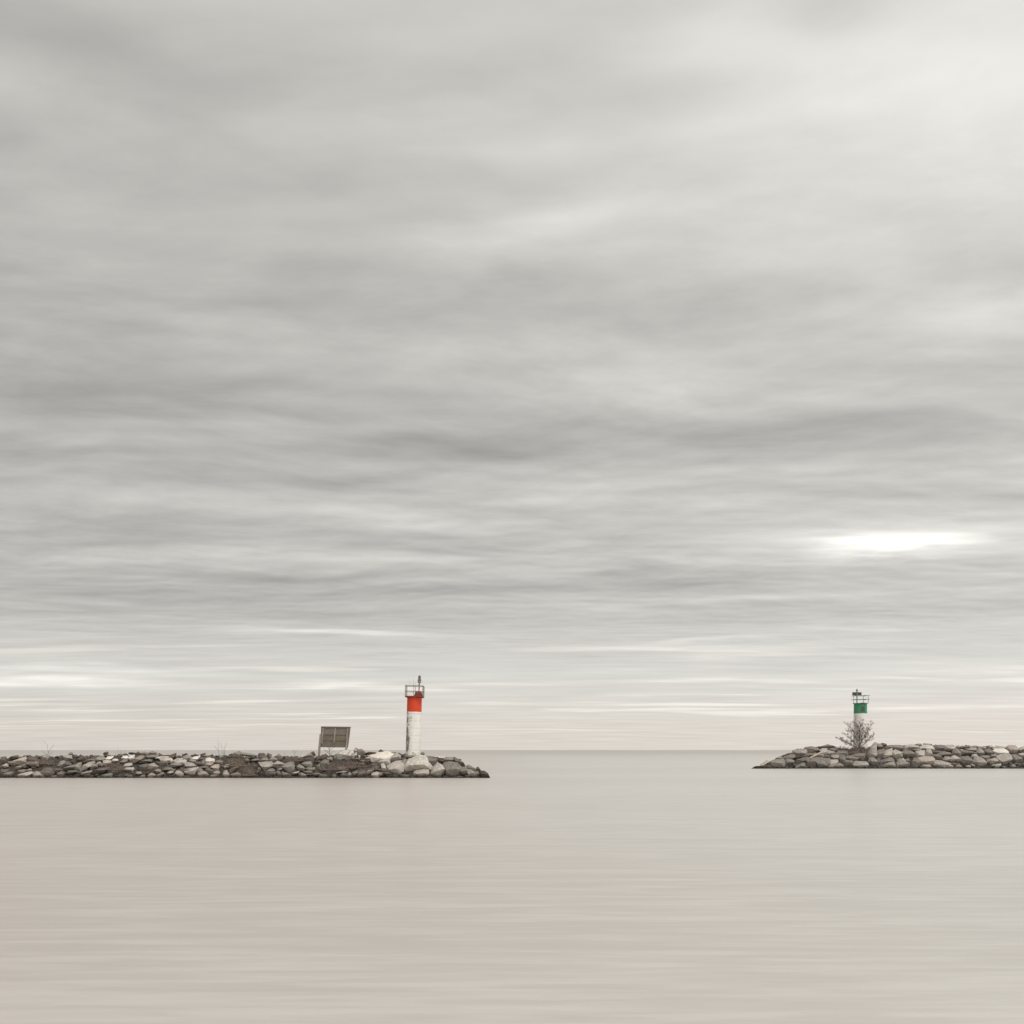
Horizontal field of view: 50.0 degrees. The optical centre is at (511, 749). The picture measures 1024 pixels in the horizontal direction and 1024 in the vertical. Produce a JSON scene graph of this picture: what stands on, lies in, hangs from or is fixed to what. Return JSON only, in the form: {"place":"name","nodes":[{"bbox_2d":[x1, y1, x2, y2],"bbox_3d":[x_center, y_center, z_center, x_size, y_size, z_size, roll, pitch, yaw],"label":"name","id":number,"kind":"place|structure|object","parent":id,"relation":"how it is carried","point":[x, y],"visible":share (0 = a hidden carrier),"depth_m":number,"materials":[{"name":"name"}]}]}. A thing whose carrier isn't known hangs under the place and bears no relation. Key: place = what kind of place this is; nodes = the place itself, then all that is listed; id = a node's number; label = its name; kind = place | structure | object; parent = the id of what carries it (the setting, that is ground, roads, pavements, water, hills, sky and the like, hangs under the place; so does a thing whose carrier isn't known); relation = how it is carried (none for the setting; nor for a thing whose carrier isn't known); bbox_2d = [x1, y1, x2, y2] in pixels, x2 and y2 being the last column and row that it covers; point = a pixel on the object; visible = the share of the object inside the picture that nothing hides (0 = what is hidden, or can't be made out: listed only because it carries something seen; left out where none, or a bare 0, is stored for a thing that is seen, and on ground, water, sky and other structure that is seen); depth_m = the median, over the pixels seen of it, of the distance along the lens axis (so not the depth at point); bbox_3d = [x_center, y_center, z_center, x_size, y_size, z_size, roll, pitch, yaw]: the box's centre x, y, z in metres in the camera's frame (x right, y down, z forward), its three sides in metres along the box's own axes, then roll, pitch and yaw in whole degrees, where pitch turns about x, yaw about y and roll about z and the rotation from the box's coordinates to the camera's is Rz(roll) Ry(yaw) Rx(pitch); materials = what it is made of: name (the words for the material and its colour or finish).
{"place":"outdoors","nodes":[
{"label":"outdoors","id":0,"kind":"place"},
{"bbox_2d":[0,750,1023,1023],"bbox_3d":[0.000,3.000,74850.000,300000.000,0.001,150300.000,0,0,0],"label":"water","id":1,"kind":"structure","parent":0,"point":[624,886],"depth_m":22.80,"materials":[{"name":"grey liquid"}]},
{"bbox_2d":[0,756,479,777],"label":"rubble bank","id":2,"kind":"structure","parent":1,"relation":"in","point":[154,760],"depth_m":119.36,"materials":[{"name":"grey stone"}]},
{"bbox_2d":[3,771,13,777],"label":"boulder","id":3,"kind":"object","parent":2,"relation":"on","point":[9,774],"visible":0.79,"depth_m":117.91,"materials":[{"name":"grey stone"}]},
{"bbox_2d":[12,756,26,764],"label":"boulder","id":4,"kind":"object","parent":2,"relation":"on","point":[20,760],"visible":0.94,"depth_m":119.73,"materials":[{"name":"grey stone"}]},
{"bbox_2d":[17,771,32,777],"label":"boulder","id":5,"kind":"object","parent":2,"relation":"on","point":[25,774],"visible":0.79,"depth_m":117.91,"materials":[{"name":"grey stone"}]},
{"bbox_2d":[15,756,55,764],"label":"dead brush","id":6,"kind":"object","parent":2,"relation":"on","point":[30,762],"visible":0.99,"depth_m":118.96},
{"bbox_2d":[32,771,44,777],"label":"boulder","id":7,"kind":"object","parent":2,"relation":"on","point":[38,774],"visible":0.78,"depth_m":118.00,"materials":[{"name":"grey stone"}]},
{"bbox_2d":[41,768,54,776],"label":"boulder","id":8,"kind":"object","parent":2,"relation":"on","point":[46,773],"visible":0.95,"depth_m":118.14,"materials":[{"name":"grey stone"}]},
{"bbox_2d":[74,762,81,770],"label":"boulder","id":9,"kind":"object","parent":2,"relation":"on","point":[77,766],"visible":1,"depth_m":118.98,"materials":[{"name":"grey stone"}]},
{"bbox_2d":[80,761,95,770],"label":"boulder","id":10,"kind":"object","parent":2,"relation":"on","point":[86,766],"visible":1,"depth_m":118.93,"materials":[{"name":"grey stone"}]},
{"bbox_2d":[94,756,104,761],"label":"boulder","id":11,"kind":"object","parent":2,"relation":"on","point":[100,759],"visible":1,"depth_m":120.04,"materials":[{"name":"grey stone"}]},
{"bbox_2d":[90,767,109,774],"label":"boulder","id":12,"kind":"object","parent":2,"relation":"on","point":[98,771],"visible":1,"depth_m":118.33,"materials":[{"name":"grey stone"}]},
{"bbox_2d":[103,761,126,769],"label":"dead brush","id":13,"kind":"object","parent":2,"relation":"on","point":[112,767],"visible":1,"depth_m":118.36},
{"bbox_2d":[131,755,144,763],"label":"boulder","id":14,"kind":"object","parent":2,"relation":"on","point":[137,759],"visible":1,"depth_m":119.81,"materials":[{"name":"grey stone"}]},
{"bbox_2d":[137,763,150,770],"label":"boulder","id":15,"kind":"object","parent":2,"relation":"on","point":[143,767],"visible":1,"depth_m":118.92,"materials":[{"name":"grey stone"}]},
{"bbox_2d":[147,763,158,769],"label":"boulder","id":16,"kind":"object","parent":2,"relation":"on","point":[151,766],"visible":1,"depth_m":119.05,"materials":[{"name":"grey stone"}]},
{"bbox_2d":[160,756,172,762],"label":"boulder","id":17,"kind":"object","parent":2,"relation":"on","point":[168,759],"visible":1,"depth_m":120.03,"materials":[{"name":"stone"}]},
{"bbox_2d":[169,763,182,767],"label":"boulder","id":18,"kind":"object","parent":2,"relation":"on","point":[173,765],"visible":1,"depth_m":119.17,"materials":[{"name":"grey stone"}]},
{"bbox_2d":[173,758,186,764],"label":"boulder","id":19,"kind":"object","parent":2,"relation":"on","point":[179,760],"visible":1,"depth_m":119.82,"materials":[{"name":"stone"}]},
{"bbox_2d":[184,762,196,767],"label":"boulder","id":20,"kind":"object","parent":2,"relation":"on","point":[190,765],"visible":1,"depth_m":119.19,"materials":[{"name":"grey stone"}]},
{"bbox_2d":[184,767,198,775],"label":"boulder","id":21,"kind":"object","parent":2,"relation":"on","point":[191,771],"visible":1,"depth_m":118.37,"materials":[{"name":"grey stone"}]},
{"bbox_2d":[197,771,208,777],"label":"boulder","id":22,"kind":"object","parent":2,"relation":"on","point":[202,774],"visible":0.78,"depth_m":118.02,"materials":[{"name":"grey stone"}]},
{"bbox_2d":[216,758,252,765],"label":"dead brush","id":23,"kind":"object","parent":2,"relation":"on","point":[235,763],"visible":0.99,"depth_m":118.68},
{"bbox_2d":[232,764,261,775],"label":"dead brush","id":24,"kind":"object","parent":2,"relation":"on","point":[248,774],"visible":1,"depth_m":117.58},
{"bbox_2d":[258,761,272,770],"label":"boulder","id":25,"kind":"object","parent":2,"relation":"on","point":[266,765],"visible":1,"depth_m":118.98,"materials":[{"name":"grey stone"}]},
{"bbox_2d":[263,771,276,777],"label":"boulder","id":26,"kind":"object","parent":2,"relation":"on","point":[272,774],"visible":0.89,"depth_m":117.91,"materials":[{"name":"grey stone"}]},
{"bbox_2d":[282,761,294,771],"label":"boulder","id":27,"kind":"object","parent":2,"relation":"on","point":[289,766],"visible":1,"depth_m":118.89,"materials":[{"name":"grey stone"}]},
{"bbox_2d":[299,756,313,763],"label":"boulder","id":28,"kind":"object","parent":2,"relation":"on","point":[311,759],"visible":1,"depth_m":119.87,"materials":[{"name":"grey stone"}]},
{"bbox_2d":[301,761,312,767],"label":"boulder","id":29,"kind":"object","parent":2,"relation":"on","point":[305,764],"visible":1,"depth_m":119.25,"materials":[{"name":"grey stone"}]},
{"bbox_2d":[319,759,329,768],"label":"boulder","id":30,"kind":"object","parent":2,"relation":"on","point":[324,762],"visible":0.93,"depth_m":119.25,"materials":[{"name":"grey stone"}]},
{"bbox_2d":[318,726,350,757],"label":"sign board","id":31,"kind":"object","parent":2,"relation":"on","point":[338,736],"visible":1,"depth_m":121.19,"materials":[{"name":"brown wood"}]},
{"bbox_2d":[320,761,351,769],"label":"dead brush","id":32,"kind":"object","parent":2,"relation":"on","point":[336,767],"visible":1,"depth_m":118.17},
{"bbox_2d":[336,749,354,759],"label":"boulder","id":33,"kind":"object","parent":2,"relation":"on","point":[340,756],"visible":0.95,"depth_m":120.44,"materials":[{"name":"stone"}]},
{"bbox_2d":[338,759,369,767],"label":"dead brush","id":34,"kind":"object","parent":2,"relation":"on","point":[359,766],"visible":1,"depth_m":118.52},
{"bbox_2d":[356,770,366,777],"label":"boulder","id":35,"kind":"object","parent":2,"relation":"on","point":[361,773],"visible":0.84,"depth_m":118.08,"materials":[{"name":"grey stone"}]},
{"bbox_2d":[368,751,393,762],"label":"boulder","id":36,"kind":"object","parent":2,"relation":"on","point":[377,757],"visible":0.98,"depth_m":120.24,"materials":[{"name":"stone"}]},
{"bbox_2d":[377,758,390,765],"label":"boulder","id":37,"kind":"object","parent":2,"relation":"on","point":[386,761],"visible":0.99,"depth_m":119.53,"materials":[{"name":"grey stone"}]},
{"bbox_2d":[386,760,403,773],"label":"boulder","id":38,"kind":"object","parent":2,"relation":"on","point":[396,767],"visible":1,"depth_m":118.79,"materials":[{"name":"grey stone"}]},
{"bbox_2d":[390,752,400,760],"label":"boulder","id":39,"kind":"object","parent":2,"relation":"on","point":[396,756],"visible":1,"depth_m":120.29,"materials":[{"name":"grey stone"}]},
{"bbox_2d":[405,675,424,755],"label":"light tower","id":40,"kind":"structure","parent":2,"relation":"on","point":[413,725],"depth_m":120.90,"materials":[{"name":"white paint"}]},
{"bbox_2d":[404,754,432,770],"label":"boulder","id":41,"kind":"object","parent":2,"relation":"on","point":[418,762],"visible":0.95,"depth_m":118.99,"materials":[{"name":"stone"}]},
{"bbox_2d":[413,769,428,776],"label":"boulder","id":42,"kind":"object","parent":2,"relation":"on","point":[421,772],"visible":1,"depth_m":118.19,"materials":[{"name":"grey stone"}]},
{"bbox_2d":[428,756,438,765],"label":"boulder","id":43,"kind":"object","parent":2,"relation":"on","point":[433,761],"visible":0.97,"depth_m":119.49,"materials":[{"name":"grey stone"}]},
{"bbox_2d":[431,762,444,777],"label":"boulder","id":44,"kind":"object","parent":2,"relation":"on","point":[438,769],"visible":0.83,"depth_m":118.24,"materials":[{"name":"stone"}]},
{"bbox_2d":[442,761,461,776],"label":"boulder","id":45,"kind":"object","parent":2,"relation":"on","point":[452,769],"visible":0.81,"depth_m":118.22,"materials":[{"name":"grey stone"}]},
{"bbox_2d":[465,766,476,777],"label":"boulder","id":46,"kind":"object","parent":2,"relation":"on","point":[470,772],"visible":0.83,"depth_m":117.98,"materials":[{"name":"grey stone"}]},
{"bbox_2d":[479,771,489,777],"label":"boulder","id":47,"kind":"object","parent":2,"relation":"on","point":[484,774],"visible":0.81,"depth_m":117.81,"materials":[{"name":"grey stone"}]},
{"bbox_2d":[0,744,1023,777],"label":"rubble","id":48,"kind":"object","parent":2,"relation":"on","point":[80,757],"visible":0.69,"depth_m":120.04,"materials":[{"name":"stone"}]},
{"bbox_2d":[240,752,258,757],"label":"boulder","id":49,"kind":"object","parent":48,"relation":"on","point":[251,755],"visible":1,"depth_m":120.57,"materials":[{"name":"grey stone"}]},
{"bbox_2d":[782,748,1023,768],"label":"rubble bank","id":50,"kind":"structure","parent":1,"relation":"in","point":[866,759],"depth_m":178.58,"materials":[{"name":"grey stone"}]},
{"bbox_2d":[751,765,771,768],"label":"boulder","id":51,"kind":"object","parent":50,"relation":"on","point":[763,766],"visible":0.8,"depth_m":176.98,"materials":[{"name":"grey stone"}]},
{"bbox_2d":[767,759,784,767],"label":"boulder","id":52,"kind":"object","parent":50,"relation":"on","point":[775,763],"visible":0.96,"depth_m":177.53,"materials":[{"name":"grey stone"}]},
{"bbox_2d":[783,754,794,759],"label":"boulder","id":53,"kind":"object","parent":50,"relation":"on","point":[791,756],"visible":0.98,"depth_m":178.87,"materials":[{"name":"grey stone"}]},
{"bbox_2d":[792,748,807,755],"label":"boulder","id":54,"kind":"object","parent":50,"relation":"on","point":[800,752],"visible":1,"depth_m":180.09,"materials":[{"name":"grey stone"}]},
{"bbox_2d":[803,757,815,766],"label":"boulder","id":55,"kind":"object","parent":50,"relation":"on","point":[809,761],"visible":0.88,"depth_m":177.73,"materials":[{"name":"grey stone"}]},
{"bbox_2d":[803,746,819,752],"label":"boulder","id":56,"kind":"object","parent":50,"relation":"on","point":[810,749],"visible":1,"depth_m":180.44,"materials":[{"name":"grey stone"}]},
{"bbox_2d":[812,757,827,767],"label":"boulder","id":57,"kind":"object","parent":50,"relation":"on","point":[820,762],"visible":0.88,"depth_m":177.75,"materials":[{"name":"grey stone"}]},
{"bbox_2d":[828,759,838,766],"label":"boulder","id":58,"kind":"object","parent":50,"relation":"on","point":[834,762],"visible":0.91,"depth_m":177.68,"materials":[{"name":"grey stone"}]},
{"bbox_2d":[837,754,845,762],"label":"boulder","id":59,"kind":"object","parent":50,"relation":"on","point":[841,758],"visible":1,"depth_m":178.61,"materials":[{"name":"grey stone"}]},
{"bbox_2d":[837,750,848,755],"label":"boulder","id":60,"kind":"object","parent":50,"relation":"on","point":[842,752],"visible":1,"depth_m":179.95,"materials":[{"name":"grey stone"}]},
{"bbox_2d":[843,759,853,765],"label":"boulder","id":61,"kind":"object","parent":50,"relation":"on","point":[846,762],"visible":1,"depth_m":177.90,"materials":[{"name":"grey stone"}]},
{"bbox_2d":[845,755,859,761],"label":"boulder","id":62,"kind":"object","parent":50,"relation":"on","point":[851,757],"visible":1,"depth_m":178.55,"materials":[{"name":"grey stone"}]},
{"bbox_2d":[836,717,874,749],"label":"bare shrub","id":63,"kind":"object","parent":50,"relation":"on","point":[857,727],"visible":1,"depth_m":179.55,"materials":[{"name":"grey plant"}]},
{"bbox_2d":[853,753,865,759],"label":"boulder","id":64,"kind":"object","parent":50,"relation":"on","point":[861,756],"visible":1,"depth_m":179.14,"materials":[{"name":"grey stone"}]},
{"bbox_2d":[852,689,869,748],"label":"light tower","id":65,"kind":"structure","parent":50,"relation":"on","point":[860,710],"depth_m":183.71,"materials":[{"name":"white paint"}]},
{"bbox_2d":[853,761,868,768],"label":"boulder","id":66,"kind":"object","parent":50,"relation":"on","point":[861,764],"visible":0.84,"depth_m":177.59,"materials":[{"name":"grey stone"}]},
{"bbox_2d":[845,747,878,752],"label":"dead brush","id":67,"kind":"object","parent":50,"relation":"on","point":[867,751],"visible":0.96,"depth_m":179.15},
{"bbox_2d":[866,742,876,757],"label":"boulder","id":68,"kind":"object","parent":50,"relation":"on","point":[872,753],"visible":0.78,"depth_m":179.59,"materials":[{"name":"grey stone"}]},
{"bbox_2d":[868,757,878,764],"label":"boulder","id":69,"kind":"object","parent":50,"relation":"on","point":[872,761],"visible":1,"depth_m":178.25,"materials":[{"name":"grey stone"}]},
{"bbox_2d":[875,749,884,758],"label":"boulder","id":70,"kind":"object","parent":50,"relation":"on","point":[880,753],"visible":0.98,"depth_m":179.34,"materials":[{"name":"grey stone"}]},
{"bbox_2d":[879,761,895,768],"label":"boulder","id":71,"kind":"object","parent":50,"relation":"on","point":[892,764],"visible":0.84,"depth_m":177.25,"materials":[{"name":"grey stone"}]},
{"bbox_2d":[882,748,892,757],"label":"boulder","id":72,"kind":"object","parent":50,"relation":"on","point":[887,753],"visible":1,"depth_m":179.80,"materials":[{"name":"grey stone"}]},
{"bbox_2d":[880,757,894,764],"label":"boulder","id":73,"kind":"object","parent":50,"relation":"on","point":[886,760],"visible":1,"depth_m":178.10,"materials":[{"name":"grey stone"}]},
{"bbox_2d":[885,745,899,750],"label":"boulder","id":74,"kind":"object","parent":50,"relation":"on","point":[896,747],"visible":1,"depth_m":180.75,"materials":[{"name":"grey stone"}]},
{"bbox_2d":[891,749,902,758],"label":"boulder","id":75,"kind":"object","parent":50,"relation":"on","point":[897,754],"visible":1,"depth_m":179.46,"materials":[{"name":"grey stone"}]},
{"bbox_2d":[897,758,909,767],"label":"boulder","id":76,"kind":"object","parent":50,"relation":"on","point":[903,763],"visible":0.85,"depth_m":177.51,"materials":[{"name":"grey stone"}]},
{"bbox_2d":[902,750,917,757],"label":"boulder","id":77,"kind":"object","parent":50,"relation":"on","point":[906,753],"visible":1,"depth_m":179.63,"materials":[{"name":"grey stone"}]},
{"bbox_2d":[904,744,919,748],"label":"boulder","id":78,"kind":"object","parent":50,"relation":"on","point":[910,746],"visible":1,"depth_m":181.12,"materials":[{"name":"grey stone"}]},
{"bbox_2d":[910,757,919,767],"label":"boulder","id":79,"kind":"object","parent":50,"relation":"on","point":[914,762],"visible":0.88,"depth_m":177.61,"materials":[{"name":"grey stone"}]},
{"bbox_2d":[915,750,924,756],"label":"boulder","id":80,"kind":"object","parent":50,"relation":"on","point":[920,753],"visible":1,"depth_m":179.81,"materials":[{"name":"grey stone"}]},
{"bbox_2d":[918,756,934,765],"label":"boulder","id":81,"kind":"object","parent":50,"relation":"on","point":[930,760],"visible":1,"depth_m":178.21,"materials":[{"name":"grey stone"}]},
{"bbox_2d":[920,745,934,750],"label":"boulder","id":82,"kind":"object","parent":50,"relation":"on","point":[924,747],"visible":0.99,"depth_m":181.10,"materials":[{"name":"stone"}]},
{"bbox_2d":[925,749,932,755],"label":"boulder","id":83,"kind":"object","parent":50,"relation":"on","point":[928,752],"visible":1,"depth_m":180.01,"materials":[{"name":"grey stone"}]},
{"bbox_2d":[933,745,944,750],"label":"boulder","id":84,"kind":"object","parent":50,"relation":"on","point":[939,747],"visible":1,"depth_m":181.03,"materials":[{"name":"grey stone"}]},
{"bbox_2d":[934,760,951,767],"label":"boulder","id":85,"kind":"object","parent":50,"relation":"on","point":[941,764],"visible":0.91,"depth_m":177.62,"materials":[{"name":"grey stone"}]},
{"bbox_2d":[937,751,951,755],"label":"boulder","id":86,"kind":"object","parent":50,"relation":"on","point":[943,753],"visible":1,"depth_m":179.59,"materials":[{"name":"grey stone"}]},
{"bbox_2d":[944,745,955,751],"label":"boulder","id":87,"kind":"object","parent":50,"relation":"on","point":[949,747],"visible":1,"depth_m":181.00,"materials":[{"name":"stone"}]},
{"bbox_2d":[952,748,960,755],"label":"boulder","id":88,"kind":"object","parent":50,"relation":"on","point":[956,751],"visible":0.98,"depth_m":180.02,"materials":[{"name":"grey stone"}]},
{"bbox_2d":[959,756,973,764],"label":"boulder","id":89,"kind":"object","parent":50,"relation":"on","point":[968,759],"visible":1,"depth_m":178.40,"materials":[{"name":"grey stone"}]},
{"bbox_2d":[959,749,976,754],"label":"boulder","id":90,"kind":"object","parent":50,"relation":"on","point":[965,752],"visible":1,"depth_m":179.98,"materials":[{"name":"grey stone"}]},
{"bbox_2d":[973,755,986,765],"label":"boulder","id":91,"kind":"object","parent":50,"relation":"on","point":[979,761],"visible":1,"depth_m":178.20,"materials":[{"name":"grey stone"}]},
{"bbox_2d":[976,746,984,755],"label":"boulder","id":92,"kind":"object","parent":50,"relation":"on","point":[980,751],"visible":1,"depth_m":180.24,"materials":[{"name":"grey stone"}]},
{"bbox_2d":[987,758,997,764],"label":"boulder","id":93,"kind":"object","parent":50,"relation":"on","point":[992,761],"visible":1,"depth_m":178.28,"materials":[{"name":"grey stone"}]},
{"bbox_2d":[993,748,1008,754],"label":"boulder","id":94,"kind":"object","parent":50,"relation":"on","point":[997,751],"visible":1,"depth_m":180.30,"materials":[{"name":"stone"}]},
{"bbox_2d":[996,753,1012,763],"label":"boulder","id":95,"kind":"object","parent":50,"relation":"on","point":[1005,758],"visible":1,"depth_m":178.65,"materials":[{"name":"grey stone"}]},
{"bbox_2d":[1006,745,1017,752],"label":"boulder","id":96,"kind":"object","parent":50,"relation":"on","point":[1012,748],"visible":1,"depth_m":180.74,"materials":[{"name":"grey stone"}]},
{"bbox_2d":[1012,754,1022,762],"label":"boulder","id":97,"kind":"object","parent":50,"relation":"on","point":[1017,758],"visible":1,"depth_m":178.64,"materials":[{"name":"grey stone"}]},
{"bbox_2d":[0,0,1023,749],"label":"sky","id":98,"kind":"structure","parent":0,"point":[590,374],"materials":[{"name":"grey"}]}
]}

